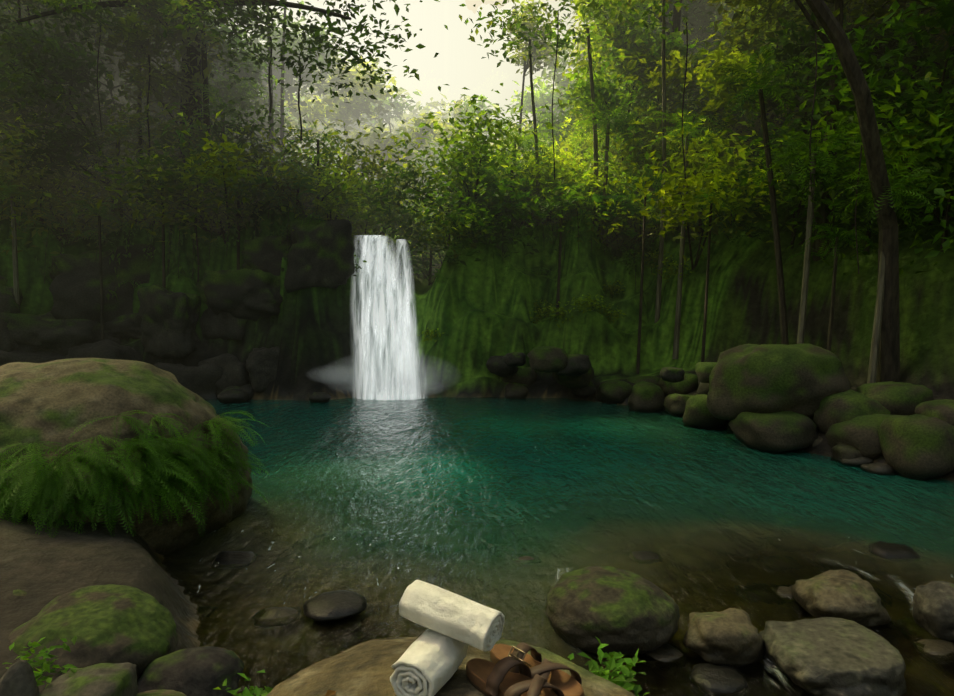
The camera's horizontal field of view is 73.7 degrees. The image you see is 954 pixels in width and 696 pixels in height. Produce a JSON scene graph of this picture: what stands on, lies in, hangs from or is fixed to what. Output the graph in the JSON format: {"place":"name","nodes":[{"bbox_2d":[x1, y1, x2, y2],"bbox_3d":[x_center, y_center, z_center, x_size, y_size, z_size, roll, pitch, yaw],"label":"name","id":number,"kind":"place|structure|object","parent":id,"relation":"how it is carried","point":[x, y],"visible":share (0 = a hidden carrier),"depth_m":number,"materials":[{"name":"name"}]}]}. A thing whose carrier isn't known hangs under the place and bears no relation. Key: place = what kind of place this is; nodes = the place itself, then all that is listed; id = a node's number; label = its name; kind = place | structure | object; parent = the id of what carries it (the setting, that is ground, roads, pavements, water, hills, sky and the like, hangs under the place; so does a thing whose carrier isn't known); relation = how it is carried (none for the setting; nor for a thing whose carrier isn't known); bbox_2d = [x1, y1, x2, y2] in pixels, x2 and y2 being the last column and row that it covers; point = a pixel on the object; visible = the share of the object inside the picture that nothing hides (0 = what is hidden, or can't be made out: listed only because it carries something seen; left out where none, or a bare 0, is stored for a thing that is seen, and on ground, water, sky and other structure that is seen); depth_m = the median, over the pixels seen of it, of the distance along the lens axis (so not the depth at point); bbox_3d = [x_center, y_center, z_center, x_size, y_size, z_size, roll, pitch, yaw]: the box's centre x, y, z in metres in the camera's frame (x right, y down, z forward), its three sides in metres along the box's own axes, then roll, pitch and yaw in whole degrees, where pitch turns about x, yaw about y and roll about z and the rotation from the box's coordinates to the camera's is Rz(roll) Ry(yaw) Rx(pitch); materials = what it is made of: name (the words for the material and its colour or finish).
{"place":"outdoors","nodes":[
{"label":"outdoors","id":0,"kind":"place"},
{"bbox_2d":[308,320,459,397],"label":"waterfall mist","id":1,"kind":"structure","parent":0,"point":[403,373],"depth_m":14.73,"materials":[{"name":"white liquid"}]},
{"bbox_2d":[0,0,953,693],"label":"ground","id":2,"kind":"structure","parent":0,"point":[308,330],"depth_m":15.64,"materials":[{"name":"green plant"}]},
{"bbox_2d":[0,276,7,285],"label":"rock wall","id":3,"kind":"structure","parent":2,"relation":"on","point":[3,280],"depth_m":15.73,"materials":[{"name":"grey stone"}]},
{"bbox_2d":[0,283,22,351],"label":"rock wall","id":4,"kind":"structure","parent":2,"relation":"on","point":[8,304],"depth_m":15.26,"materials":[{"name":"grey stone"}]},
{"bbox_2d":[0,660,38,695],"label":"bank rock","id":5,"kind":"object","parent":2,"relation":"on","point":[17,678],"visible":1,"depth_m":2.79,"materials":[{"name":"grey stone"}]},
{"bbox_2d":[13,589,26,595],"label":"bank rock","id":6,"kind":"object","parent":2,"relation":"on","point":[18,592],"visible":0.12,"depth_m":4.07,"materials":[{"name":"green stone"}]},
{"bbox_2d":[0,350,69,365],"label":"rock wall","id":7,"kind":"structure","parent":2,"relation":"on","point":[21,356],"depth_m":15.25,"materials":[{"name":"grey stone"}]},
{"bbox_2d":[0,311,120,355],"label":"rock wall","id":8,"kind":"structure","parent":2,"relation":"on","point":[47,332],"depth_m":15.43,"materials":[{"name":"grey stone"}]},
{"bbox_2d":[38,662,137,695],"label":"bank rock","id":9,"kind":"object","parent":2,"relation":"on","point":[109,679],"visible":0.96,"depth_m":2.93,"materials":[{"name":"stone"}]},
{"bbox_2d":[8,584,178,681],"bbox_3d":[-2.271,1.745,3.750,0.889,0.472,0.863,5,7,43],"label":"bank rock","id":10,"kind":"object","parent":2,"relation":"on","point":[111,623],"visible":0.71,"depth_m":3.60,"materials":[{"name":"green stone"}]},
{"bbox_2d":[49,244,154,323],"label":"rock wall","id":11,"kind":"structure","parent":2,"relation":"on","point":[74,288],"depth_m":15.81,"materials":[{"name":"grey stone"}]},
{"bbox_2d":[65,339,142,361],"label":"rock wall","id":12,"kind":"structure","parent":2,"relation":"on","point":[107,349],"depth_m":15.40,"materials":[{"name":"grey stone"}]},
{"bbox_2d":[104,313,141,338],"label":"rock wall","id":13,"kind":"structure","parent":2,"relation":"on","point":[125,326],"depth_m":15.95,"materials":[{"name":"grey stone"}]},
{"bbox_2d":[0,358,251,554],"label":"rock boulder","id":14,"kind":"object","parent":2,"relation":"on","point":[59,401],"visible":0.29,"depth_m":6.16,"materials":[{"name":"stone"}]},
{"bbox_2d":[136,689,185,695],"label":"bank rock","id":15,"kind":"object","parent":2,"relation":"on","point":[163,692],"visible":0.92,"depth_m":3.09,"materials":[{"name":"green stone"}]},
{"bbox_2d":[137,284,200,358],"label":"rock wall","id":16,"kind":"structure","parent":2,"relation":"on","point":[170,319],"depth_m":15.32,"materials":[{"name":"stone"}]},
{"bbox_2d":[154,362,222,398],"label":"rock wall","id":17,"kind":"structure","parent":2,"relation":"on","point":[201,380],"depth_m":15.23,"materials":[{"name":"grey stone"}]},
{"bbox_2d":[137,646,243,695],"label":"bank rock","id":18,"kind":"object","parent":2,"relation":"on","point":[201,671],"visible":0.88,"depth_m":3.52,"materials":[{"name":"grey stone"}]},
{"bbox_2d":[196,276,247,339],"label":"rock wall","id":19,"kind":"structure","parent":2,"relation":"on","point":[224,325],"depth_m":15.68,"materials":[{"name":"stone"}]},
{"bbox_2d":[198,353,250,394],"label":"rock wall","id":20,"kind":"structure","parent":2,"relation":"on","point":[235,373],"depth_m":15.35,"materials":[{"name":"grey stone"}]},
{"bbox_2d":[217,388,247,402],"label":"cliff foot rock","id":21,"kind":"object","parent":2,"relation":"on","point":[233,395],"visible":0.83,"depth_m":14.78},
{"bbox_2d":[224,384,253,399],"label":"cliff foot rock","id":22,"kind":"object","parent":2,"relation":"on","point":[248,389],"visible":0.19,"depth_m":15.25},
{"bbox_2d":[200,268,282,320],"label":"rock wall","id":23,"kind":"structure","parent":2,"relation":"on","point":[250,294],"depth_m":15.33,"materials":[{"name":"stone"}]},
{"bbox_2d":[245,346,279,392],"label":"rock wall","id":24,"kind":"structure","parent":2,"relation":"on","point":[261,365],"depth_m":15.25,"materials":[{"name":"grey stone"}]},
{"bbox_2d":[241,236,291,275],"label":"rock wall","id":25,"kind":"structure","parent":2,"relation":"on","point":[266,254],"depth_m":15.49,"materials":[{"name":"stone"}]},
{"bbox_2d":[284,214,354,292],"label":"rock wall","id":26,"kind":"structure","parent":2,"relation":"on","point":[320,254],"depth_m":15.16,"materials":[{"name":"stone"}]},
{"bbox_2d":[309,392,331,402],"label":"cliff foot rock","id":27,"kind":"object","parent":2,"relation":"on","point":[318,397],"visible":0.85,"depth_m":14.83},
{"bbox_2d":[0,410,649,695],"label":"ferns","id":28,"kind":"object","parent":2,"relation":"on","point":[33,486],"visible":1,"depth_m":5.54,"materials":[{"name":"green plant"}]},
{"bbox_2d":[209,1,585,215],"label":"distant trees","id":29,"kind":"object","parent":2,"relation":"on","point":[369,113],"visible":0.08,"depth_m":32.64,"materials":[{"name":"green plant"}]},
{"bbox_2d":[266,637,635,695],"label":"boulder","id":30,"kind":"object","parent":2,"relation":"on","point":[364,669],"visible":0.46,"depth_m":1.46,"materials":[{"name":"brown stone"}]},
{"bbox_2d":[390,629,468,695],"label":"towel roll","id":31,"kind":"object","parent":30,"relation":"on","point":[428,662],"visible":0.88,"depth_m":1.31,"materials":[{"name":"white fabric"}]},
{"bbox_2d":[399,580,504,651],"bbox_3d":[-0.057,0.588,1.403,0.215,0.079,0.104,11,9,26],"label":"towel roll","id":32,"kind":"object","parent":31,"relation":"on","point":[452,615],"visible":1,"depth_m":1.37,"materials":[{"name":"white fabric"}]},
{"bbox_2d":[466,653,563,695],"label":"sandal","id":33,"kind":"object","parent":30,"relation":"on","point":[487,677],"visible":0.98,"depth_m":1.31,"materials":[{"name":"brown leather"}]},
{"bbox_2d":[490,642,583,695],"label":"sandal","id":34,"kind":"object","parent":30,"relation":"on","point":[553,674],"visible":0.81,"depth_m":1.37,"materials":[{"name":"brown leather"}]},
{"bbox_2d":[0,0,953,382],"bbox_3d":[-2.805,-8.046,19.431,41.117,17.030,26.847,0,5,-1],"label":"trees","id":35,"kind":"object","parent":2,"relation":"on","point":[228,182],"visible":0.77,"depth_m":15.45,"materials":[{"name":"green plant"}]},
{"bbox_2d":[486,356,518,376],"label":"rock","id":36,"kind":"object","parent":2,"relation":"on","point":[497,365],"depth_m":15.20,"materials":[{"name":"grey stone"}]},
{"bbox_2d":[503,352,525,366],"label":"rock","id":37,"kind":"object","parent":2,"relation":"on","point":[514,359],"depth_m":14.36,"materials":[{"name":"grey stone"}]},
{"bbox_2d":[504,383,528,398],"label":"rock","id":38,"kind":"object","parent":2,"relation":"on","point":[514,391],"depth_m":15.43,"materials":[{"name":"grey stone"}]},
{"bbox_2d":[500,366,536,384],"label":"rock","id":39,"kind":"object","parent":2,"relation":"on","point":[528,375],"depth_m":15.62,"materials":[{"name":"stone"}]},
{"bbox_2d":[527,346,567,372],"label":"rock","id":40,"kind":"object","parent":2,"relation":"on","point":[547,359],"depth_m":13.95,"materials":[{"name":"stone"}]},
{"bbox_2d":[552,366,593,388],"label":"rock","id":41,"kind":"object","parent":2,"relation":"on","point":[581,381],"depth_m":14.70,"materials":[{"name":"stone"}]},
{"bbox_2d":[557,354,591,375],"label":"rock","id":42,"kind":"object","parent":2,"relation":"on","point":[578,364],"depth_m":13.98,"materials":[{"name":"grey stone"}]},
{"bbox_2d":[570,380,595,395],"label":"rock","id":43,"kind":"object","parent":2,"relation":"on","point":[589,389],"depth_m":15.15,"materials":[{"name":"grey stone"}]},
{"bbox_2d":[595,380,631,403],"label":"rock","id":44,"kind":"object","parent":2,"relation":"on","point":[613,391],"depth_m":14.62,"materials":[{"name":"green stone"}]},
{"bbox_2d":[627,376,659,383],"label":"rock","id":45,"kind":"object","parent":2,"relation":"on","point":[647,379],"depth_m":14.96,"materials":[{"name":"stone"}]},
{"bbox_2d":[627,381,664,412],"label":"shore rock","id":46,"kind":"object","parent":2,"relation":"on","point":[645,397],"visible":0.96,"depth_m":13.63,"materials":[{"name":"stone"}]},
{"bbox_2d":[659,367,684,382],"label":"rock","id":47,"kind":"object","parent":2,"relation":"on","point":[672,374],"depth_m":12.80,"materials":[{"name":"grey stone"}]},
{"bbox_2d":[657,372,698,395],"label":"rock","id":48,"kind":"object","parent":2,"relation":"on","point":[689,383],"depth_m":13.80,"materials":[{"name":"green stone"}]},
{"bbox_2d":[664,393,693,416],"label":"shore rock","id":49,"kind":"object","parent":2,"relation":"on","point":[675,404],"visible":0.56,"depth_m":13.18,"materials":[{"name":"green stone"}]},
{"bbox_2d":[697,382,708,394],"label":"rock","id":50,"kind":"object","parent":2,"relation":"on","point":[703,388],"visible":0.12,"depth_m":12.69,"materials":[{"name":"stone"}]},
{"bbox_2d":[683,394,729,429],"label":"shore rock","id":51,"kind":"object","parent":2,"relation":"on","point":[697,414],"visible":0.73,"depth_m":11.91,"materials":[{"name":"green stone"}]},
{"bbox_2d":[728,411,817,452],"bbox_3d":[4.966,1.362,10.554,1.274,0.724,1.171,0,5,-1],"label":"shore rock","id":52,"kind":"object","parent":2,"relation":"on","point":[778,432],"visible":0.77,"depth_m":10.15,"materials":[{"name":"green stone"}]},
{"bbox_2d":[707,344,850,419],"bbox_3d":[5.123,0.615,11.144,2.177,1.429,2.045,0,5,-1],"label":"shore rock","id":53,"kind":"object","parent":2,"relation":"on","point":[805,379],"visible":0.79,"depth_m":10.37,"materials":[{"name":"green stone"}]},
{"bbox_2d":[811,436,822,446],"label":"shore rock","id":54,"kind":"object","parent":2,"relation":"on","point":[817,441],"visible":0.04,"depth_m":10.27,"materials":[{"name":"grey stone"}]},
{"bbox_2d":[759,617,906,695],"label":"stream rock","id":55,"kind":"object","parent":2,"relation":"on","point":[827,656],"visible":0.9,"depth_m":4.21,"materials":[{"name":"grey stone"}]},
{"bbox_2d":[831,444,862,462],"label":"shore rock","id":56,"kind":"object","parent":2,"relation":"on","point":[840,452],"visible":0.46,"depth_m":9.54,"materials":[{"name":"stone"}]},
{"bbox_2d":[813,390,889,433],"bbox_3d":[6.034,1.105,10.232,1.083,0.847,0.901,0,5,-1],"label":"shore rock","id":57,"kind":"object","parent":2,"relation":"on","point":[839,407],"visible":0.46,"depth_m":9.96,"materials":[{"name":"green stone"}]},
{"bbox_2d":[825,414,892,459],"bbox_3d":[6.152,1.395,9.873,1.327,0.779,1.180,0,5,-1],"label":"shore rock","id":58,"kind":"object","parent":2,"relation":"on","point":[860,434],"visible":0.31,"depth_m":9.53,"materials":[{"name":"green stone"}]},
{"bbox_2d":[857,381,933,415],"bbox_3d":[6.690,0.910,10.299,1.127,0.716,0.976,0,5,-1],"label":"shore rock","id":59,"kind":"object","parent":2,"relation":"on","point":[897,398],"visible":0.48,"depth_m":9.89,"materials":[{"name":"green stone"}]},
{"bbox_2d":[878,414,953,480],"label":"shore rock","id":60,"kind":"object","parent":2,"relation":"on","point":[919,447],"visible":0.96,"depth_m":8.71,"materials":[{"name":"green stone"}]},
{"bbox_2d":[914,399,953,425],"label":"mossy boulder","id":61,"kind":"object","parent":2,"relation":"on","point":[943,410],"visible":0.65,"depth_m":8.91,"materials":[{"name":"green stone"}]},
{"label":"rock at the wall base","id":62,"kind":"object","parent":2,"relation":"on","visible":0},
{"bbox_2d":[695,362,716,382],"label":"rock","id":63,"kind":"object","parent":62,"relation":"on","point":[703,370],"depth_m":12.15,"materials":[{"name":"green stone"}]},
{"bbox_2d":[465,0,511,13],"label":"sky","id":64,"kind":"structure","parent":0,"point":[469,3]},
{"bbox_2d":[161,395,953,695],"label":"pool water","id":65,"kind":"structure","parent":0,"point":[380,506],"depth_m":7.01,"materials":[{"name":"teal liquid"}]},
{"bbox_2d":[215,551,254,564],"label":"stream rock","id":66,"kind":"object","parent":65,"relation":"on","point":[231,557],"visible":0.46,"depth_m":6.15,"materials":[{"name":"grey stone"}]},
{"bbox_2d":[260,607,297,619],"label":"stream rock","id":67,"kind":"object","parent":65,"relation":"on","point":[275,612],"visible":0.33,"depth_m":5.09,"materials":[{"name":"stone"}]},
{"bbox_2d":[303,590,366,621],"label":"stream rock","id":68,"kind":"object","parent":65,"relation":"on","point":[333,605],"visible":1,"depth_m":5.05,"materials":[{"name":"grey stone"}]},
{"bbox_2d":[350,235,428,399],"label":"waterfall water","id":69,"kind":"structure","parent":65,"relation":"on","point":[380,318],"depth_m":15.46,"materials":[{"name":"white liquid"}]},
{"bbox_2d":[518,556,533,559],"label":"stream rock","id":70,"kind":"object","parent":65,"relation":"in","point":[526,558],"visible":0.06,"depth_m":6.16,"materials":[{"name":"brown stone"}]},
{"bbox_2d":[632,551,658,559],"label":"stream rock","id":71,"kind":"object","parent":65,"relation":"in","point":[644,555],"visible":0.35,"depth_m":6.21,"materials":[{"name":"stone"}]},
{"bbox_2d":[645,643,683,661],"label":"stream rock","id":72,"kind":"object","parent":65,"relation":"in","point":[666,652],"visible":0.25,"depth_m":4.53,"materials":[{"name":"grey stone"}]},
{"bbox_2d":[683,608,763,663],"bbox_3d":[1.774,2.085,4.616,0.587,0.336,0.480,0,5,-1],"label":"stream rock","id":73,"kind":"object","parent":65,"relation":"in","point":[731,635],"visible":0.94,"depth_m":4.45,"materials":[{"name":"stone"}]},
{"bbox_2d":[554,558,913,685],"bbox_3d":[2.207,2.130,4.957,3.396,0.006,2.328,0,5,-1],"label":"water foam","id":74,"kind":"object","parent":65,"relation":"on","point":[767,659],"depth_m":5.49,"materials":[{"name":"white liquid"}]},
{"bbox_2d":[777,585,792,596],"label":"stream rock","id":75,"kind":"object","parent":65,"relation":"in","point":[784,591],"visible":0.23,"depth_m":5.47,"materials":[{"name":"grey stone"}]},
{"bbox_2d":[792,569,890,625],"bbox_3d":[2.925,2.028,5.140,0.613,0.346,0.570,0,5,-1],"label":"stream rock","id":76,"kind":"object","parent":65,"relation":"in","point":[846,594],"visible":0.88,"depth_m":4.99,"materials":[{"name":"grey stone"}]},
{"bbox_2d":[840,457,873,466],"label":"rock","id":77,"kind":"object","parent":65,"relation":"on","point":[857,462],"visible":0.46,"depth_m":9.40,"materials":[{"name":"grey stone"}]},
{"bbox_2d":[860,464,868,471],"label":"rock","id":78,"kind":"object","parent":65,"relation":"on","point":[863,467],"visible":0.33,"depth_m":9.16,"materials":[{"name":"grey stone"}]},
{"bbox_2d":[866,463,895,474],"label":"rock","id":79,"kind":"object","parent":65,"relation":"on","point":[879,469],"visible":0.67,"depth_m":9.00,"materials":[{"name":"grey stone"}]},
{"bbox_2d":[912,581,953,639],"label":"stream rock","id":80,"kind":"object","parent":65,"relation":"in","point":[933,609],"visible":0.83,"depth_m":4.79,"materials":[{"name":"grey stone"}]},
{"bbox_2d":[917,639,953,655],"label":"stream rock","id":81,"kind":"object","parent":65,"relation":"in","point":[937,647],"visible":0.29,"depth_m":4.61,"materials":[{"name":"grey stone"}]},
{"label":"bed rock","id":82,"kind":"object","parent":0,"visible":0},
{"bbox_2d":[869,541,919,558],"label":"stream rock","id":83,"kind":"object","parent":82,"relation":"on","point":[885,549],"visible":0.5,"depth_m":6.25,"materials":[{"name":"grey stone"}]}
]}

